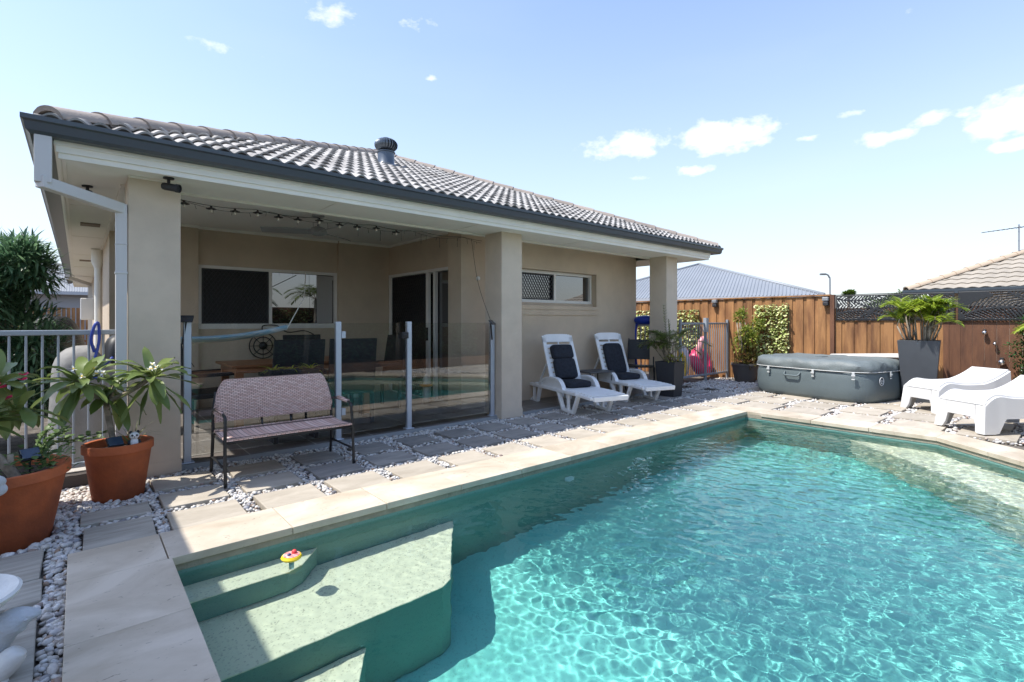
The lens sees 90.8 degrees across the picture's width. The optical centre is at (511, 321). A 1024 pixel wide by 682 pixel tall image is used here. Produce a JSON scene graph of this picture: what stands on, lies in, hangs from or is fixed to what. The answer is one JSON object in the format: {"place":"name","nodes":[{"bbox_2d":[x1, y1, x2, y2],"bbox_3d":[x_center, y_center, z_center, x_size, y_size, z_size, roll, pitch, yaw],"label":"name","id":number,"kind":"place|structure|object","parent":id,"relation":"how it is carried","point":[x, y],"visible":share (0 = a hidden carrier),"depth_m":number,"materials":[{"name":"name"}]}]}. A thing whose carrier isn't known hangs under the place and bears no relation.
{"place":"outdoors","nodes":[
{"label":"outdoors","id":0,"kind":"place"},
{"bbox_2d":[26,263,87,344],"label":"neighbour house","id":1,"kind":"structure","parent":0,"point":[71,296],"depth_m":25.88,"materials":[{"name":"grey metal"}]},
{"bbox_2d":[66,461,85,472],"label":"side path","id":2,"kind":"structure","parent":0,"point":[77,469],"depth_m":4.24,"materials":[{"name":"concrete"}]},
{"bbox_2d":[47,335,114,461],"bbox_3d":[-4.088,0.695,5.027,0.689,1.110,1.265,0,0,-31],"label":"covered barbecue","id":3,"kind":"object","parent":2,"relation":"on","point":[81,414],"visible":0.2,"depth_m":4.49,"materials":[{"name":"grey plastic"}]},
{"bbox_2d":[0,501,155,681],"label":"grained paving","id":4,"kind":"structure","parent":0,"point":[26,567],"depth_m":2.69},
{"bbox_2d":[0,476,7,495],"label":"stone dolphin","id":5,"kind":"object","parent":4,"relation":"on","point":[3,487],"visible":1,"depth_m":2.64},
{"bbox_2d":[0,574,41,681],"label":"bird bath","id":6,"kind":"object","parent":4,"relation":"on","point":[15,622],"visible":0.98,"depth_m":1.79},
{"bbox_2d":[348,393,358,397],"bbox_3d":[-2.574,1.067,8.138,0.347,0.315,0.340,0,0,-41],"label":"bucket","id":7,"kind":"object","parent":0,"point":[356,395],"visible":0.05,"depth_m":8.04,"materials":[{"name":"teal plastic"}]},
{"bbox_2d":[181,386,648,464],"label":"porch floor","id":8,"kind":"structure","parent":0,"point":[388,414],"depth_m":6.23,"materials":[{"name":"tile"}]},
{"bbox_2d":[181,344,233,433],"bbox_3d":[-3.578,0.714,5.811,0.550,1.023,0.637,0,0,39],"label":"wicker chair","id":9,"kind":"object","parent":8,"relation":"on","point":[202,393],"visible":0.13,"depth_m":5.64,"materials":[{"name":"black wicker"}]},
{"bbox_2d":[259,363,322,443],"bbox_3d":[-2.273,0.831,5.240,0.683,0.788,0.349,0,0,-41],"label":"planter trough","id":10,"kind":"object","parent":8,"relation":"on","point":[310,369],"visible":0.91,"depth_m":5.16,"materials":[{"name":"grey"}]},
{"bbox_2d":[258,339,324,424],"bbox_3d":[-2.520,0.714,5.773,0.550,1.023,0.637,0,0,-41],"label":"wicker chair","id":11,"kind":"object","parent":8,"relation":"on","point":[291,353],"visible":0.3,"depth_m":5.55,"materials":[{"name":"black wicker"}]},
{"bbox_2d":[215,356,369,427],"bbox_3d":[-2.767,0.863,6.521,1.700,0.725,0.900,0,0,-41],"label":"dining table","id":12,"kind":"object","parent":8,"relation":"on","point":[238,368],"visible":0.35,"depth_m":5.98,"materials":[{"name":"brown wood"}]},
{"bbox_2d":[283,334,333,405],"bbox_3d":[-2.958,0.714,7.357,0.550,1.023,0.637,0,0,-41],"label":"wicker chair","id":13,"kind":"object","parent":8,"relation":"on","point":[300,337],"visible":0.12,"depth_m":7.52,"materials":[{"name":"black wicker"}]},
{"bbox_2d":[182,322,496,464],"bbox_3d":[-1.529,0.615,5.452,3.455,1.220,0.105,0,0,-41],"label":"glass pool fence","id":14,"kind":"object","parent":8,"relation":"on","point":[339,334],"visible":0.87,"depth_m":5.21,"materials":[{"name":"silver metal"}]},
{"bbox_2d":[181,315,193,366],"bbox_3d":[-2.797,0.175,4.340,0.110,0.452,0.094,0,0,-21],"label":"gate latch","id":15,"kind":"object","parent":14,"relation":"attached to","point":[187,318],"visible":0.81,"depth_m":4.33,"materials":[{"name":"grey"}]},
{"bbox_2d":[471,239,495,339],"bbox_3d":[-0.379,-0.414,6.448,0.334,1.302,0.113,0,0,19],"label":"rope","id":16,"kind":"object","parent":14,"relation":"attached to","point":[492,322],"visible":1,"depth_m":6.44,"materials":[{"name":"grey fabric"}]},
{"bbox_2d":[323,338,376,421],"bbox_3d":[-2.014,0.714,6.169,0.550,1.023,0.637,0,0,-33],"label":"wicker chair","id":17,"kind":"object","parent":8,"relation":"on","point":[358,362],"visible":0.77,"depth_m":5.97,"materials":[{"name":"black wicker"}]},
{"bbox_2d":[350,335,404,407],"bbox_3d":[-1.895,0.714,7.207,0.637,1.023,0.550,0,0,-43],"label":"wicker chair","id":18,"kind":"object","parent":8,"relation":"on","point":[392,364],"visible":0.81,"depth_m":7.28,"materials":[{"name":"black wicker"}]},
{"bbox_2d":[182,391,655,471],"bbox_3d":[0.014,1.261,6.717,7.465,0.066,0.023,0,0,-41],"label":"porch edge","id":19,"kind":"object","parent":8,"relation":"attached to","point":[268,454],"depth_m":5.28,"materials":[{"name":"grey concrete"}]},
{"bbox_2d":[419,373,432,402],"bbox_3d":[-1.294,1.000,7.615,0.200,0.450,0.197,0,0,-41],"label":"garden ornament","id":20,"kind":"object","parent":8,"relation":"on","point":[425,385],"visible":1,"depth_m":7.57,"materials":[{"name":"beige"}]},
{"bbox_2d":[530,334,628,413],"bbox_3d":[0.902,0.727,7.324,0.639,1.059,1.779,0,0,-26],"label":"sun lounger","id":21,"kind":"object","parent":8,"relation":"on","point":[567,380],"visible":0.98,"depth_m":7.43,"materials":[{"name":"white plastic"}]},
{"bbox_2d":[580,369,613,379],"bbox_3d":[1.331,1.013,8.196,0.500,0.425,0.400,0,0,-31],"label":"side table","id":22,"kind":"object","parent":8,"relation":"on","point":[591,371],"visible":0.59,"depth_m":8.10,"materials":[{"name":"grey plastic"}]},
{"bbox_2d":[593,332,674,401],"bbox_3d":[1.858,0.727,8.329,0.640,1.059,1.779,0,0,-24],"label":"sun lounger","id":23,"kind":"object","parent":8,"relation":"on","point":[616,362],"visible":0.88,"depth_m":8.43,"materials":[{"name":"white plastic"}]},
{"bbox_2d":[625,338,654,389],"bbox_3d":[2.342,0.777,9.190,0.502,0.911,0.559,0,0,19],"label":"folding chair","id":24,"kind":"object","parent":8,"relation":"on","point":[634,352],"visible":0.73,"depth_m":9.38,"materials":[{"name":"black fabric"}]},
{"bbox_2d":[0,362,1023,678],"bbox_3d":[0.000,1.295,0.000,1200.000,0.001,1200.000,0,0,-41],"label":"ground","id":25,"kind":"structure","parent":0,"point":[32,438],"depth_m":5.30,"materials":[{"name":"soil"}]},
{"bbox_2d":[0,349,81,554],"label":"potted frangipani","id":26,"kind":"object","parent":25,"relation":"on","point":[29,503],"visible":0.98,"depth_m":2.90,"materials":[{"name":"ceramic"}]},
{"bbox_2d":[18,447,42,473],"bbox_3d":[-2.810,0.817,2.946,0.065,0.147,0.092,0,0,29],"label":"solar light stake","id":27,"kind":"object","parent":26,"relation":"in","point":[27,454],"visible":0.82,"depth_m":2.94,"materials":[{"name":"blue"}]},
{"bbox_2d":[0,226,86,425],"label":"bamboo shrub","id":28,"kind":"object","parent":25,"relation":"on","point":[26,266],"visible":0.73,"depth_m":5.25,"materials":[{"name":"green plant"}]},
{"bbox_2d":[18,307,87,344],"bbox_3d":[-20.449,0.345,22.043,7.100,1.890,0.090,0,0,-41],"label":"passage fence","id":29,"kind":"object","parent":25,"relation":"on","point":[73,316],"visible":0.11,"depth_m":22.68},
{"bbox_2d":[29,316,84,416],"bbox_3d":[-6.468,0.605,7.100,0.869,1.350,0.800,0,0,-41],"label":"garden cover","id":30,"kind":"object","parent":25,"relation":"on","point":[74,326],"visible":0.12,"depth_m":7.08,"materials":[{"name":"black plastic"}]},
{"bbox_2d":[62,470,87,487],"bbox_3d":[-4.056,1.248,3.490,2.195,0.085,0.140,0,0,-41],"label":"edging","id":31,"kind":"object","parent":25,"relation":"on","point":[75,478],"depth_m":3.96,"materials":[{"name":"grey"}]},
{"bbox_2d":[0,480,170,681],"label":"gravel","id":32,"kind":"structure","parent":25,"relation":"on","point":[66,533],"depth_m":2.71,"materials":[{"name":"white gravel"}]},
{"bbox_2d":[35,423,116,453],"bbox_3d":[-3.121,0.996,3.475,0.633,0.568,0.325,0,0,-41],"label":"potted herb","id":33,"kind":"object","parent":32,"relation":"on","point":[54,434],"visible":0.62,"depth_m":3.46,"materials":[{"name":"plant"}]},
{"bbox_2d":[24,346,201,502],"bbox_3d":[-2.865,0.735,3.677,1.059,1.091,0.726,0,0,-41],"label":"potted frangipani","id":34,"kind":"object","parent":25,"relation":"on","point":[116,473],"visible":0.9,"depth_m":3.59,"materials":[{"name":"plant"}]},
{"bbox_2d":[105,436,123,446],"bbox_3d":[-2.814,0.897,3.581,0.065,0.147,0.092,0,0,34],"label":"solar light stake","id":35,"kind":"object","parent":34,"relation":"in","point":[117,441],"visible":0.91,"depth_m":3.57,"materials":[{"name":"blue"}]},
{"bbox_2d":[127,430,140,444],"bbox_3d":[-2.741,0.859,3.667,0.085,0.129,0.077,0,0,-41],"label":"panda figurine","id":36,"kind":"object","parent":34,"relation":"on","point":[133,436],"visible":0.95,"depth_m":3.65,"materials":[{"name":"white ceramic"}]},
{"bbox_2d":[20,105,723,478],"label":"house","id":37,"kind":"structure","parent":25,"relation":"on","point":[148,259],"depth_m":7.04,"materials":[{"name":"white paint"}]},
{"bbox_2d":[0,330,114,468],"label":"tubular pool fence","id":38,"kind":"object","parent":37,"relation":"attached to","point":[25,333],"visible":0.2,"depth_m":3.94,"materials":[{"name":"grey metal"}]},
{"bbox_2d":[89,321,113,379],"bbox_3d":[-3.331,0.238,4.086,0.172,0.472,0.088,0,0,-41],"label":"hose","id":39,"kind":"object","parent":38,"relation":"hanging from","point":[97,324],"visible":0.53,"depth_m":4.08,"materials":[{"name":"blue rubber"}]},
{"bbox_2d":[82,184,92,191],"bbox_3d":[-3.621,-1.088,4.297,0.139,0.123,0.076,0,0,29],"label":"security camera","id":40,"kind":"object","parent":37,"relation":"attached to","point":[87,187],"visible":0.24,"depth_m":4.27,"materials":[{"name":"black plastic"}]},
{"bbox_2d":[161,176,181,192],"bbox_3d":[-2.729,-1.088,4.045,0.139,0.123,0.076,0,0,-1],"label":"security camera","id":41,"kind":"object","parent":37,"relation":"attached to","point":[169,186],"visible":1,"depth_m":4.02,"materials":[{"name":"black plastic"}]},
{"bbox_2d":[181,273,305,342],"bbox_3d":[-2.853,-0.271,6.245,0.866,0.969,3.298,0,0,2],"label":"hammock","id":42,"kind":"object","parent":37,"relation":"hanging from","point":[221,338],"visible":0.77,"depth_m":5.15,"materials":[{"name":"fabric"}]},
{"bbox_2d":[198,264,336,328],"bbox_3d":[-3.686,-0.343,7.779,2.051,0.910,0.095,0,0,-41],"label":"window","id":43,"kind":"structure","parent":37,"relation":"in","point":[229,297],"depth_m":7.63,"materials":[{"name":"white"}]},
{"bbox_2d":[249,324,312,358],"bbox_3d":[-3.547,0.309,7.809,0.952,0.519,0.048,0,0,-41],"label":"wheel wall art","id":44,"kind":"object","parent":37,"relation":"attached to","point":[263,345],"visible":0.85,"depth_m":7.63,"materials":[{"name":"black paint"}]},
{"bbox_2d":[260,214,349,240],"bbox_3d":[-2.358,-1.198,6.192,1.178,0.265,1.072,0,0,-41],"label":"ceiling fan","id":45,"kind":"object","parent":37,"relation":"hanging from","point":[317,230],"visible":0.86,"depth_m":6.21,"materials":[{"name":"grey metal"}]},
{"bbox_2d":[181,199,479,247],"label":"string lights","id":46,"kind":"object","parent":37,"relation":"attached to","point":[184,203],"visible":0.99,"depth_m":5.25,"materials":[{"name":"black paint"}]},
{"bbox_2d":[389,267,447,403],"bbox_3d":[-1.491,0.208,8.145,0.135,2.031,2.040,0,0,-41],"label":"sliding door","id":47,"kind":"structure","parent":37,"relation":"in","point":[420,298],"depth_m":8.01,"materials":[{"name":"white"}]},
{"bbox_2d":[522,269,591,303],"bbox_3d":[0.642,-0.545,8.385,2.056,0.546,0.095,0,0,-41],"label":"window","id":48,"kind":"structure","parent":37,"relation":"in","point":[537,286],"depth_m":8.42,"materials":[{"name":"white"}]},
{"bbox_2d":[136,386,758,532],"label":"gravel","id":49,"kind":"structure","parent":25,"relation":"on","point":[290,465],"depth_m":4.76,"materials":[{"name":"white gravel"}]},
{"bbox_2d":[636,324,649,379],"bbox_3d":[2.530,0.635,9.608,0.050,1.290,0.480,0,0,-41],"label":"pool fence panel","id":50,"kind":"object","parent":25,"relation":"on","point":[640,325],"visible":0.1,"depth_m":9.60,"materials":[{"name":"silver metal"}]},
{"bbox_2d":[634,315,649,368],"bbox_3d":[2.533,0.565,9.560,0.275,1.349,0.584,0,0,-41],"label":"blue float","id":51,"kind":"object","parent":50,"relation":"hanging from","point":[643,320],"visible":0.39,"depth_m":9.53,"materials":[{"name":"blue plastic"}]},
{"bbox_2d":[677,351,687,375],"bbox_3d":[3.433,0.890,10.660,0.760,0.743,0.348,0,0,-41],"label":"yellow float","id":52,"kind":"object","parent":25,"relation":"on","point":[685,363],"visible":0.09,"depth_m":10.71,"materials":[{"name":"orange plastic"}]},
{"bbox_2d":[678,346,689,373],"bbox_3d":[3.694,0.890,11.016,0.446,0.756,0.324,0,0,-41],"label":"white float","id":53,"kind":"object","parent":25,"relation":"on","point":[687,357],"visible":0.1,"depth_m":10.91,"materials":[{"name":"plastic"}]},
{"bbox_2d":[689,336,711,376],"bbox_3d":[4.245,0.790,11.357,0.680,0.916,0.375,0,0,-41],"label":"flamingo float","id":54,"kind":"object","parent":25,"relation":"on","point":[701,358],"visible":0.47,"depth_m":11.15,"materials":[{"name":"pink plastic"}]},
{"bbox_2d":[636,294,831,379],"bbox_3d":[2.915,0.385,13.649,0.110,1.810,10.090,0,0,-41],"label":"timber fence","id":55,"kind":"object","parent":25,"relation":"on","point":[809,324],"visible":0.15,"depth_m":10.79,"materials":[{"name":"brown wood"}]},
{"bbox_2d":[636,309,698,350],"bbox_3d":[3.768,0.234,12.489,0.161,1.042,1.852,0,0,-41],"label":"leaf trellis","id":56,"kind":"object","parent":55,"relation":"attached to","point":[680,315],"visible":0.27,"depth_m":12.12,"materials":[{"name":"green plant"}]},
{"bbox_2d":[712,300,717,306],"bbox_3d":[4.631,-0.405,11.544,0.090,0.170,0.110,0,0,-41],"label":"solar light","id":57,"kind":"object","parent":55,"relation":"attached to","point":[714,302],"visible":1,"depth_m":11.51,"materials":[{"name":"grey plastic"}]},
{"bbox_2d":[752,303,790,358],"bbox_3d":[5.405,0.238,10.582,0.161,1.220,0.804,0,0,-41],"label":"leaf trellis","id":58,"kind":"object","parent":55,"relation":"attached to","point":[781,319],"visible":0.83,"depth_m":10.54,"materials":[{"name":"green plant"}]},
{"bbox_2d":[822,297,828,305],"bbox_3d":[6.104,-0.385,9.830,0.090,0.170,0.110,0,0,-41],"label":"solar light","id":59,"kind":"object","parent":55,"relation":"attached to","point":[825,300],"visible":1,"depth_m":9.80,"materials":[{"name":"grey plastic"}]},
{"bbox_2d":[820,273,830,293],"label":"street lamp","id":60,"kind":"object","parent":25,"relation":"on","point":[829,277],"visible":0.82,"depth_m":59.89,"materials":[{"name":"grey metal"}]},
{"bbox_2d":[841,289,856,307],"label":"distant tree","id":61,"kind":"object","parent":25,"relation":"on","point":[848,291],"visible":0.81,"depth_m":41.79,"materials":[{"name":"green plant"}]},
{"bbox_2d":[683,377,1023,445],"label":"gravel","id":62,"kind":"structure","parent":25,"relation":"on","point":[720,383],"depth_m":7.68,"materials":[{"name":"white gravel"}]},
{"bbox_2d":[679,320,728,380],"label":"pool gate","id":63,"kind":"structure","parent":62,"relation":"on","point":[705,374],"depth_m":10.78,"materials":[{"name":"grey metal"}]},
{"bbox_2d":[703,318,708,331],"bbox_3d":[4.105,0.080,10.691,0.100,0.300,0.070,0,0,-41],"label":"gate latch","id":64,"kind":"object","parent":63,"relation":"attached to","point":[706,325],"visible":1,"depth_m":10.66,"materials":[{"name":"silver metal"}]},
{"bbox_2d":[731,306,765,382],"bbox_3d":[4.893,0.474,10.605,0.732,1.611,0.817,0,0,-41],"label":"potted shrub","id":65,"kind":"object","parent":62,"relation":"on","point":[745,371],"visible":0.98,"depth_m":10.53,"materials":[{"name":"green plant"}]},
{"bbox_2d":[863,297,890,307],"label":"distant tree","id":66,"kind":"object","parent":25,"relation":"on","point":[876,302],"visible":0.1,"depth_m":44.62,"materials":[{"name":"green plant"}]},
{"bbox_2d":[835,307,942,378],"bbox_3d":[6.791,0.519,9.162,0.078,1.542,1.610,0,0,-41],"label":"timber fence","id":67,"kind":"object","parent":25,"relation":"on","point":[865,336],"visible":0.35,"depth_m":9.30,"materials":[{"name":"brown wood"}]},
{"bbox_2d":[835,291,954,319],"bbox_3d":[6.800,-0.259,9.070,0.017,0.492,1.740,0,0,-41],"label":"leaf screen","id":68,"kind":"object","parent":67,"relation":"attached to","point":[870,312],"visible":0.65,"depth_m":9.26,"materials":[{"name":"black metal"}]},
{"bbox_2d":[883,289,924,306],"bbox_3d":[27.790,-0.600,35.980,2.744,3.700,2.758,0,0,-41],"label":"distant tree","id":69,"kind":"object","parent":25,"relation":"on","point":[898,296],"visible":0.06,"depth_m":35.80,"materials":[{"name":"green plant"}]},
{"bbox_2d":[902,249,1023,361],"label":"neighbour house","id":70,"kind":"structure","parent":25,"relation":"on","point":[1006,271],"depth_m":16.29,"materials":[{"name":"beige tile"}]},
{"bbox_2d":[981,224,1023,250],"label":"tv antenna","id":71,"kind":"object","parent":70,"relation":"attached to","point":[1018,227],"visible":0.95,"depth_m":16.70,"materials":[{"name":"grey metal"}]},
{"bbox_2d":[0,0,1023,307],"label":"sky","id":72,"kind":"structure","parent":0,"point":[871,146],"materials":[{"name":"blue"}]},
{"bbox_2d":[291,389,735,479],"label":"grey paving","id":73,"kind":"structure","parent":0,"point":[331,470],"depth_m":5.44,"materials":[{"name":"stone"}]},
{"bbox_2d":[637,305,713,396],"bbox_3d":[2.720,0.484,8.616,1.281,1.542,1.108,0,0,-45],"label":"potted palm","id":74,"kind":"object","parent":73,"relation":"on","point":[669,370],"visible":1,"depth_m":8.43,"materials":[{"name":"green plant"}]},
{"bbox_2d":[150,387,1023,530],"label":"paving","id":75,"kind":"structure","parent":0,"point":[189,516],"depth_m":4.36,"materials":[{"name":"stone"}]},
{"bbox_2d":[209,373,354,487],"bbox_3d":[-1.952,0.871,4.329,1.026,0.761,0.576,0,0,-41],"label":"bench","id":76,"kind":"object","parent":75,"relation":"on","point":[244,398],"visible":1,"depth_m":4.40,"materials":[{"name":"pink"}]},
{"bbox_2d":[757,353,901,403],"bbox_3d":[5.395,0.935,8.688,1.589,0.670,2.025,0,0,-29],"label":"inflatable spa","id":77,"kind":"object","parent":75,"relation":"on","point":[856,379],"visible":0.98,"depth_m":8.00,"materials":[{"name":"plastic"}]},
{"bbox_2d":[830,295,835,353],"bbox_3d":[6.209,0.390,9.776,0.100,1.800,0.070,0,0,-41],"label":"fence post","id":78,"kind":"object","parent":75,"relation":"on","point":[832,320],"visible":0.64,"depth_m":9.74,"materials":[{"name":"brown wood"}]},
{"bbox_2d":[830,353,898,359],"bbox_3d":[6.371,0.916,9.097,0.215,0.728,1.101,0,0,-41],"label":"spa hose cover","id":79,"kind":"object","parent":75,"relation":"on","point":[892,355],"visible":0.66,"depth_m":8.91,"materials":[{"name":"white plastic"}]},
{"bbox_2d":[877,294,969,402],"bbox_3d":[6.427,0.419,7.938,1.168,1.723,1.152,0,0,41],"label":"potted palm","id":80,"kind":"object","parent":75,"relation":"on","point":[918,358],"visible":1,"depth_m":7.79,"materials":[{"name":"plant"}]},
{"bbox_2d":[900,366,1010,413],"bbox_3d":[6.253,0.958,7.134,1.124,0.585,0.590,0,0,-6],"label":"lounge chair","id":81,"kind":"object","parent":75,"relation":"on","point":[970,378],"visible":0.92,"depth_m":7.04,"materials":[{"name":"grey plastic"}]},
{"bbox_2d":[934,375,1023,434],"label":"lounge chair","id":82,"kind":"object","parent":75,"relation":"on","point":[992,412],"visible":1,"depth_m":5.66,"materials":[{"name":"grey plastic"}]},
{"bbox_2d":[999,314,1023,375],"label":"hedge shrub","id":83,"kind":"object","parent":75,"relation":"on","point":[1020,354],"visible":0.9,"depth_m":7.60,"materials":[{"name":"green plant"}]},
{"bbox_2d":[178,417,1023,573],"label":"pool wall","id":84,"kind":"structure","parent":0,"point":[326,532],"depth_m":4.11,"materials":[{"name":"green paint"}]},
{"bbox_2d":[62,404,1023,681],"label":"pool coping","id":85,"kind":"object","parent":84,"relation":"on","point":[130,614],"visible":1,"depth_m":2.73,"materials":[{"name":"stone"}]},
{"bbox_2d":[175,414,1023,570],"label":"pool waterline band","id":86,"kind":"object","parent":84,"relation":"attached to","point":[197,562],"visible":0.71,"depth_m":4.11,"materials":[{"name":"teal tile"}]},
{"bbox_2d":[179,419,1023,681],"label":"pool water","id":87,"kind":"structure","parent":0,"point":[746,550],"depth_m":2.63,"materials":[{"name":"teal liquid"}]},
{"bbox_2d":[281,549,301,562],"bbox_3d":[-1.226,1.347,2.809,0.110,0.147,0.109,0,0,-41],"label":"pool thermometer","id":88,"kind":"object","parent":87,"relation":"on","point":[293,555],"visible":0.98,"depth_m":2.78,"materials":[{"name":"yellow plastic"}]},
{"bbox_2d":[636,263,824,302],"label":"neighbour house","id":89,"kind":"structure","parent":0,"point":[699,281],"depth_m":16.69,"materials":[{"name":"grey metal"}]},
{"bbox_2d":[1011,323,1023,334],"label":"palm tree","id":90,"kind":"object","parent":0,"point":[1021,327],"visible":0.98,"depth_m":7.40,"materials":[{"name":"green plant"}]},
{"bbox_3d":[4.437,1.172,1.273,14.390,0.244,0.050,0,0,-41],"label":"sleeper wall","id":91,"kind":"object","parent":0,"visible":0},
{"bbox_2d":[943,305,1023,380],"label":"timber fence","id":92,"kind":"object","parent":91,"relation":"on","point":[969,344],"visible":0.52,"depth_m":8.20,"materials":[{"name":"brown wood"}]},
{"bbox_2d":[958,288,1023,319],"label":"leaf screen","id":93,"kind":"object","parent":92,"relation":"attached to","point":[968,297],"visible":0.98,"depth_m":8.09,"materials":[{"name":"black metal"}]},
{"bbox_2d":[997,357,1005,365],"bbox_3d":[7.715,0.637,7.958,0.105,0.125,0.100,0,0,-41],"label":"dome light","id":94,"kind":"object","parent":92,"relation":"attached to","point":[1001,361],"visible":1,"depth_m":7.93,"materials":[{"name":"silver metal"}]}
]}

